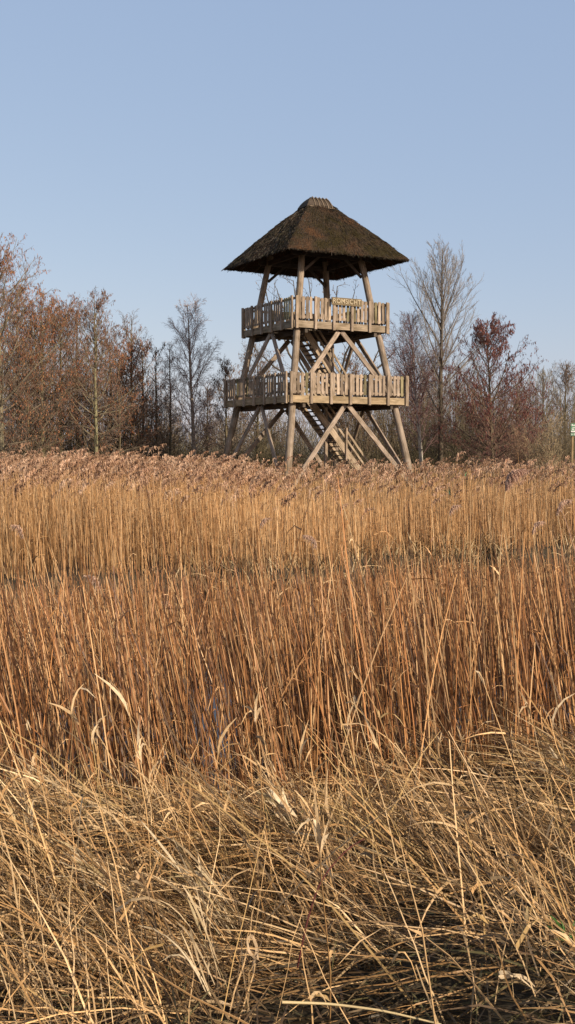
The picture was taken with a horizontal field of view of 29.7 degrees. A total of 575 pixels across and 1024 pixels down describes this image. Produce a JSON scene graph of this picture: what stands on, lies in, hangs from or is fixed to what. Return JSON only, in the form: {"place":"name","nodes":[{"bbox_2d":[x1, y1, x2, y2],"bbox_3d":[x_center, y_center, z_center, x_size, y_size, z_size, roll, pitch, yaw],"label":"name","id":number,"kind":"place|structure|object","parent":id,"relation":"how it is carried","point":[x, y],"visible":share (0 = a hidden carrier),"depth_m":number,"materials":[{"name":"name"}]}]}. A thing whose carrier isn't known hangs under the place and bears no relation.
{"place":"outdoors","nodes":[
{"label":"outdoors","id":0,"kind":"place"},
{"bbox_2d":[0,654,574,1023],"bbox_3d":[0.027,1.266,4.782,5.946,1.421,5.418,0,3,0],"label":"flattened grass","id":1,"kind":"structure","parent":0,"point":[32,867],"depth_m":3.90,"materials":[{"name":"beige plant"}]},
{"bbox_2d":[7,793,35,859],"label":"leaf tuft","id":2,"kind":"object","parent":1,"relation":"on","point":[30,823],"visible":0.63,"depth_m":4.09,"materials":[{"name":"beige plant"}]},
{"bbox_2d":[47,827,133,897],"bbox_3d":[-0.694,1.266,3.875,0.317,0.258,0.171,0,3,-8],"label":"leaf tuft","id":3,"kind":"object","parent":1,"relation":"on","point":[88,868],"visible":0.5,"depth_m":3.88,"materials":[{"name":"beige plant"}]},
{"bbox_2d":[138,871,227,995],"bbox_3d":[-0.284,1.141,2.968,0.192,0.377,0.161,-2,4,-38],"label":"leaf tuft","id":4,"kind":"object","parent":1,"relation":"on","point":[194,967],"visible":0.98,"depth_m":2.97,"materials":[{"name":"beige plant"}]},
{"bbox_2d":[139,809,244,939],"bbox_3d":[-0.336,1.225,3.679,0.374,0.449,0.180,-1,3,-15],"label":"leaf tuft","id":5,"kind":"object","parent":1,"relation":"on","point":[191,879],"visible":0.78,"depth_m":3.67,"materials":[{"name":"beige plant"}]},
{"bbox_2d":[247,934,258,982],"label":"curled leaf","id":6,"kind":"object","parent":1,"relation":"on","point":[256,949],"visible":0.97,"depth_m":3.12,"materials":[{"name":"beige plant"}]},
{"bbox_2d":[253,788,297,828],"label":"leaf tuft","id":7,"kind":"object","parent":1,"relation":"on","point":[278,803],"visible":0.72,"depth_m":4.47,"materials":[{"name":"beige plant"}]},
{"bbox_2d":[297,839,363,967],"bbox_3d":[0.146,1.213,3.384,0.022,0.288,0.375,2,4,36],"label":"grass blade","id":8,"kind":"object","parent":1,"relation":"on","point":[314,899],"visible":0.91,"depth_m":3.28,"materials":[{"name":"beige plant"}]},
{"bbox_2d":[291,831,421,879],"bbox_3d":[0.264,1.319,4.187,0.571,0.078,0.030,2,4,32],"label":"arching straw","id":9,"kind":"object","parent":1,"relation":"on","point":[305,834],"visible":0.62,"depth_m":4.17,"materials":[{"name":"beige plant"}]},
{"bbox_2d":[281,1001,440,1023],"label":"straw stem","id":10,"kind":"object","parent":1,"relation":"on","point":[339,1005],"visible":0.96,"depth_m":2.87,"materials":[{"name":"beige plant"}]},
{"bbox_2d":[522,906,527,941],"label":"hanging leaf","id":11,"kind":"object","parent":1,"relation":"hanging from","point":[526,916],"visible":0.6,"depth_m":3.23,"materials":[{"name":"beige plant"}]},
{"bbox_2d":[534,744,574,780],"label":"leaf tuft","id":12,"kind":"object","parent":1,"relation":"on","point":[553,754],"visible":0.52,"depth_m":5.42,"materials":[{"name":"beige plant"}]},
{"bbox_2d":[0,453,574,1023],"bbox_3d":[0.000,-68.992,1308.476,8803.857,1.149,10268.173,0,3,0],"label":"ground","id":13,"kind":"structure","parent":0,"point":[450,981],"depth_m":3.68,"materials":[{"name":"brown plant"}]},
{"bbox_2d":[0,278,69,450],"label":"alder tree","id":14,"kind":"object","parent":13,"relation":"on","point":[16,305],"visible":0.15,"depth_m":57.37,"materials":[{"name":"brown plant"}]},
{"bbox_2d":[7,426,63,481],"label":"shrub","id":15,"kind":"object","parent":13,"relation":"on","point":[35,446],"visible":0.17,"depth_m":52.79,"materials":[{"name":"brown plant"}]},
{"bbox_2d":[0,233,81,458],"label":"alder tree","id":16,"kind":"object","parent":13,"relation":"on","point":[4,326],"visible":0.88,"depth_m":51.54,"materials":[{"name":"brown plant"}]},
{"bbox_2d":[0,323,85,460],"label":"alder tree","id":17,"kind":"object","parent":13,"relation":"on","point":[23,405],"visible":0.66,"depth_m":52.27,"materials":[{"name":"brown plant"}]},
{"bbox_2d":[0,283,99,461],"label":"alder tree","id":18,"kind":"object","parent":13,"relation":"on","point":[48,327],"visible":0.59,"depth_m":53.43,"materials":[{"name":"brown plant"}]},
{"bbox_2d":[5,292,114,456],"bbox_3d":[-11.606,-6.214,56.692,6.277,10.602,5.702,1,3,22],"label":"alder tree","id":19,"kind":"object","parent":13,"relation":"on","point":[61,447],"visible":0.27,"depth_m":56.46,"materials":[{"name":"brown plant"}]},
{"bbox_2d":[45,305,111,456],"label":"alder tree","id":20,"kind":"object","parent":13,"relation":"on","point":[81,315],"visible":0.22,"depth_m":59.59,"materials":[{"name":"brown plant"}]},
{"bbox_2d":[0,314,189,456],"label":"thicket","id":21,"kind":"object","parent":13,"relation":"on","point":[159,429],"visible":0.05,"depth_m":66.06,"materials":[{"name":"brown plant"}]},
{"bbox_2d":[48,286,150,488],"bbox_3d":[-9.657,-5.928,53.768,5.160,10.343,5.251,-3,4,-43],"label":"alder tree","id":22,"kind":"object","parent":13,"relation":"on","point":[97,306],"visible":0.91,"depth_m":53.54,"materials":[{"name":"brown plant"}]},
{"bbox_2d":[69,417,139,470],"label":"shrub","id":23,"kind":"object","parent":13,"relation":"on","point":[110,450],"visible":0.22,"depth_m":56.60,"materials":[{"name":"brown plant"}]},
{"bbox_2d":[69,326,149,457],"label":"alder tree","id":24,"kind":"object","parent":13,"relation":"on","point":[114,335],"visible":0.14,"depth_m":61.51,"materials":[{"name":"brown plant"}]},
{"bbox_2d":[73,339,171,458],"bbox_3d":[-8.835,-4.910,55.597,5.571,8.087,5.442,0,3,3],"label":"alder tree","id":25,"kind":"object","parent":13,"relation":"on","point":[119,368],"visible":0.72,"depth_m":55.57,"materials":[{"name":"brown plant"}]},
{"bbox_2d":[98,309,175,459],"bbox_3d":[-8.060,-5.884,57.743,4.205,9.810,4.136,2,4,30],"label":"alder tree","id":26,"kind":"object","parent":13,"relation":"on","point":[131,338],"visible":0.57,"depth_m":57.52,"materials":[{"name":"brown plant"}]},
{"bbox_2d":[123,338,165,451],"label":"alder tree","id":27,"kind":"object","parent":13,"relation":"on","point":[152,383],"visible":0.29,"depth_m":62.60,"materials":[{"name":"brown plant"}]},
{"bbox_2d":[123,401,181,457],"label":"shrub","id":28,"kind":"object","parent":13,"relation":"on","point":[158,430],"visible":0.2,"depth_m":61.78,"materials":[{"name":"brown plant"}]},
{"bbox_2d":[126,338,189,458],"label":"alder tree","id":29,"kind":"object","parent":13,"relation":"on","point":[155,381],"visible":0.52,"depth_m":59.70,"materials":[{"name":"brown plant"}]},
{"bbox_2d":[145,341,188,462],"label":"alder tree","id":30,"kind":"object","parent":13,"relation":"on","point":[170,432],"visible":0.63,"depth_m":59.65,"materials":[{"name":"brown plant"}]},
{"bbox_2d":[156,294,224,456],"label":"birch tree","id":31,"kind":"object","parent":13,"relation":"on","point":[187,344],"visible":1,"depth_m":57.55,"materials":[{"name":"grey plant"}]},
{"bbox_2d":[184,379,227,457],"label":"alder tree","id":32,"kind":"object","parent":13,"relation":"on","point":[204,427],"visible":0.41,"depth_m":61.72,"materials":[{"name":"brown plant"}]},
{"bbox_2d":[195,355,258,467],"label":"alder tree","id":33,"kind":"object","parent":13,"relation":"on","point":[225,374],"visible":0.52,"depth_m":59.67,"materials":[{"name":"brown plant"}]},
{"bbox_2d":[161,386,321,462],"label":"thicket","id":34,"kind":"object","parent":13,"relation":"on","point":[299,436],"visible":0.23,"depth_m":71.94,"materials":[{"name":"brown plant"}]},
{"bbox_2d":[214,339,308,460],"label":"alder tree","id":35,"kind":"object","parent":13,"relation":"on","point":[257,373],"visible":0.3,"depth_m":65.66,"materials":[{"name":"brown plant"}]},
{"bbox_2d":[240,411,285,465],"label":"shrub","id":36,"kind":"object","parent":13,"relation":"on","point":[265,445],"visible":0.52,"depth_m":61.86,"materials":[{"name":"brown plant"}]},
{"bbox_2d":[4,405,568,462],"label":"wood","id":37,"kind":"object","parent":13,"relation":"on","point":[312,430],"visible":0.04,"depth_m":164.46,"materials":[{"name":"brown plant"}]},
{"bbox_2d":[0,442,574,594],"bbox_3d":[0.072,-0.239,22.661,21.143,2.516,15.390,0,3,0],"label":"reed bed","id":38,"kind":"object","parent":13,"relation":"on","point":[80,512],"visible":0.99,"depth_m":20.79,"materials":[{"name":"beige plant"}]},
{"bbox_2d":[0,460,574,809],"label":"reed stand","id":39,"kind":"object","parent":13,"relation":"on","point":[310,620],"visible":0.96,"depth_m":7.21,"materials":[{"name":"brown plant"}]},
{"bbox_2d":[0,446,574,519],"bbox_3d":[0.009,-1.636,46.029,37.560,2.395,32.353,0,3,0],"label":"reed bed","id":40,"kind":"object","parent":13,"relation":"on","point":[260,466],"visible":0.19,"depth_m":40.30,"materials":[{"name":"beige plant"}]},
{"bbox_2d":[4,431,574,489],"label":"brushwood","id":41,"kind":"object","parent":13,"relation":"on","point":[304,459],"visible":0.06,"depth_m":59.65,"materials":[{"name":"brown plant"}]},
{"bbox_2d":[222,196,414,493],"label":"watchtower","id":42,"kind":"structure","parent":13,"relation":"on","point":[325,240],"depth_m":49.98,"materials":[{"name":"brown wood"}]},
{"bbox_2d":[302,535,340,600],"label":"tall reed","id":43,"kind":"object","parent":13,"relation":"on","point":[308,538],"visible":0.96,"depth_m":11.53,"materials":[{"name":"beige plant"}]},
{"bbox_2d":[252,274,404,471],"bbox_3d":[2.027,-7.572,60.831,8.424,12.872,3.871,0,3,-8],"label":"old tree","id":44,"kind":"object","parent":13,"relation":"on","point":[322,371],"visible":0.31,"depth_m":60.62,"materials":[{"name":"brown plant"}]},
{"bbox_2d":[319,352,389,463],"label":"alder tree","id":45,"kind":"object","parent":13,"relation":"on","point":[354,370],"visible":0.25,"depth_m":65.47,"materials":[{"name":"brown plant"}]},
{"bbox_2d":[334,489,390,687],"bbox_3d":[0.651,0.807,9.168,0.465,1.998,0.342,-1,3,-18],"label":"tall reed","id":46,"kind":"object","parent":13,"relation":"on","point":[359,564],"visible":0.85,"depth_m":9.19,"materials":[{"name":"beige plant"}]},
{"bbox_2d":[382,309,470,490],"bbox_3d":[6.800,-5.731,56.962,5.211,9.707,4.549,0,3,0],"label":"birch tree","id":47,"kind":"object","parent":13,"relation":"on","point":[411,359],"visible":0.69,"depth_m":56.48,"materials":[{"name":"brown plant"}]},
{"bbox_2d":[315,348,537,481],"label":"thicket","id":48,"kind":"object","parent":13,"relation":"on","point":[392,439],"visible":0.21,"depth_m":66.38,"materials":[{"name":"brown plant"}]},
{"bbox_2d":[403,386,478,472],"bbox_3d":[8.524,-4.386,62.449,5.726,5.837,3.760,-2,4,-37],"label":"shrub","id":49,"kind":"object","parent":13,"relation":"on","point":[435,446],"visible":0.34,"depth_m":61.80,"materials":[{"name":"brown plant"}]},
{"bbox_2d":[386,233,500,488],"bbox_3d":[8.041,-7.438,55.756,4.371,13.256,5.698,-2,4,-37],"label":"bare tree","id":50,"kind":"object","parent":13,"relation":"on","point":[441,320],"visible":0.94,"depth_m":55.52,"materials":[{"name":"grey plant"}]},
{"bbox_2d":[434,384,529,485],"bbox_3d":[10.924,-4.322,59.909,5.959,5.959,4.067,0,3,0],"label":"shrub","id":51,"kind":"object","parent":13,"relation":"on","point":[455,437],"visible":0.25,"depth_m":59.85,"materials":[{"name":"brown plant"}]},
{"bbox_2d":[413,312,561,488],"bbox_3d":[9.550,-5.093,51.895,6.909,8.875,6.186,0,3,0],"label":"alder tree","id":52,"kind":"object","parent":13,"relation":"on","point":[483,340],"visible":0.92,"depth_m":51.42,"materials":[{"name":"brown plant"}]},
{"bbox_2d":[454,385,560,494],"bbox_3d":[9.139,-2.998,45.897,4.647,4.941,2.559,1,3,18],"label":"shrub","id":53,"kind":"object","parent":13,"relation":"on","point":[518,453],"visible":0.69,"depth_m":45.89,"materials":[{"name":"brown plant"}]},
{"bbox_2d":[498,970,534,990],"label":"bent leaf","id":54,"kind":"object","parent":13,"relation":"on","point":[508,974],"visible":0.96,"depth_m":2.88,"materials":[{"name":"beige plant"}]},
{"bbox_2d":[468,372,565,486],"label":"alder tree","id":55,"kind":"object","parent":13,"relation":"on","point":[525,407],"visible":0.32,"depth_m":55.72,"materials":[{"name":"brown plant"}]},
{"bbox_2d":[492,364,574,462],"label":"thicket","id":56,"kind":"object","parent":13,"relation":"on","point":[546,411],"visible":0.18,"depth_m":70.39,"materials":[{"name":"brown plant"}]},
{"bbox_2d":[520,361,562,448],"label":"bare tree","id":57,"kind":"object","parent":13,"relation":"on","point":[543,386],"visible":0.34,"depth_m":71.42,"materials":[{"name":"brown plant"}]},
{"bbox_2d":[515,394,574,488],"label":"shrub","id":58,"kind":"object","parent":13,"relation":"on","point":[565,449],"visible":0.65,"depth_m":54.81,"materials":[{"name":"brown plant"}]},
{"bbox_2d":[521,406,571,496],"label":"shrub","id":59,"kind":"object","parent":13,"relation":"on","point":[545,454],"visible":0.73,"depth_m":44.88,"materials":[{"name":"brown plant"}]},
{"bbox_2d":[539,361,574,467],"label":"alder tree","id":60,"kind":"object","parent":13,"relation":"on","point":[566,382],"visible":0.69,"depth_m":65.63,"materials":[{"name":"brown plant"}]},
{"bbox_2d":[541,915,574,946],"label":"green plant","id":61,"kind":"object","parent":13,"relation":"on","point":[563,928],"visible":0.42,"depth_m":3.18,"materials":[{"name":"green plant"}]},
{"bbox_2d":[570,423,574,499],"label":"signpost","id":62,"kind":"object","parent":13,"relation":"on","point":[572,434],"visible":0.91,"depth_m":43.93,"materials":[{"name":"green wood"}]},
{"bbox_2d":[0,562,574,804],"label":"water","id":63,"kind":"structure","parent":0,"point":[214,707],"depth_m":9.39,"materials":[{"name":"black liquid"}]},
{"bbox_2d":[10,525,56,645],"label":"tall reed","id":64,"kind":"object","parent":63,"relation":"in","point":[18,529],"visible":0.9,"depth_m":11.22,"materials":[{"name":"beige plant"}]},
{"bbox_2d":[82,575,132,694],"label":"tall reed","id":65,"kind":"object","parent":63,"relation":"in","point":[93,579],"visible":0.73,"depth_m":9.84,"materials":[{"name":"beige plant"}]},
{"bbox_2d":[161,601,198,676],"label":"tall reed","id":66,"kind":"object","parent":63,"relation":"in","point":[175,624],"visible":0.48,"depth_m":10.45,"materials":[{"name":"brown plant"}]},
{"bbox_2d":[256,518,269,587],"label":"tall reed","id":67,"kind":"object","parent":63,"relation":"in","point":[264,520],"visible":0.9,"depth_m":13.02,"materials":[{"name":"beige plant"}]},
{"bbox_2d":[1,541,574,812],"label":"leaning stems","id":68,"kind":"object","parent":63,"relation":"on","point":[217,739],"visible":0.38,"depth_m":6.79,"materials":[{"name":"brown plant"}]},
{"bbox_2d":[302,721,310,765],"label":"leaf tuft","id":69,"kind":"object","parent":63,"relation":"on","point":[304,740],"visible":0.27,"depth_m":7.58,"materials":[{"name":"brown plant"}]},
{"bbox_2d":[444,504,460,605],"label":"tall reed","id":70,"kind":"object","parent":63,"relation":"in","point":[453,507],"visible":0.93,"depth_m":13.51,"materials":[{"name":"beige plant"}]},
{"bbox_2d":[473,469,527,722],"bbox_3d":[1.671,0.742,8.581,0.493,2.167,0.268,0,3,0],"label":"tall reed","id":71,"kind":"object","parent":63,"relation":"on","point":[513,475],"visible":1,"depth_m":8.59,"materials":[{"name":"beige plant"}]},
{"bbox_2d":[523,521,553,640],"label":"tall reed","id":72,"kind":"object","parent":63,"relation":"in","point":[536,524],"visible":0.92,"depth_m":11.52,"materials":[{"name":"beige plant"}]},
{"bbox_2d":[556,499,574,611],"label":"tall reed","id":73,"kind":"object","parent":63,"relation":"in","point":[562,504],"visible":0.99,"depth_m":10.51,"materials":[{"name":"beige plant"}]},
{"bbox_2d":[0,0,574,452],"label":"sky","id":74,"kind":"structure","parent":0,"point":[146,145],"materials":[{"name":"blue"}]}
]}

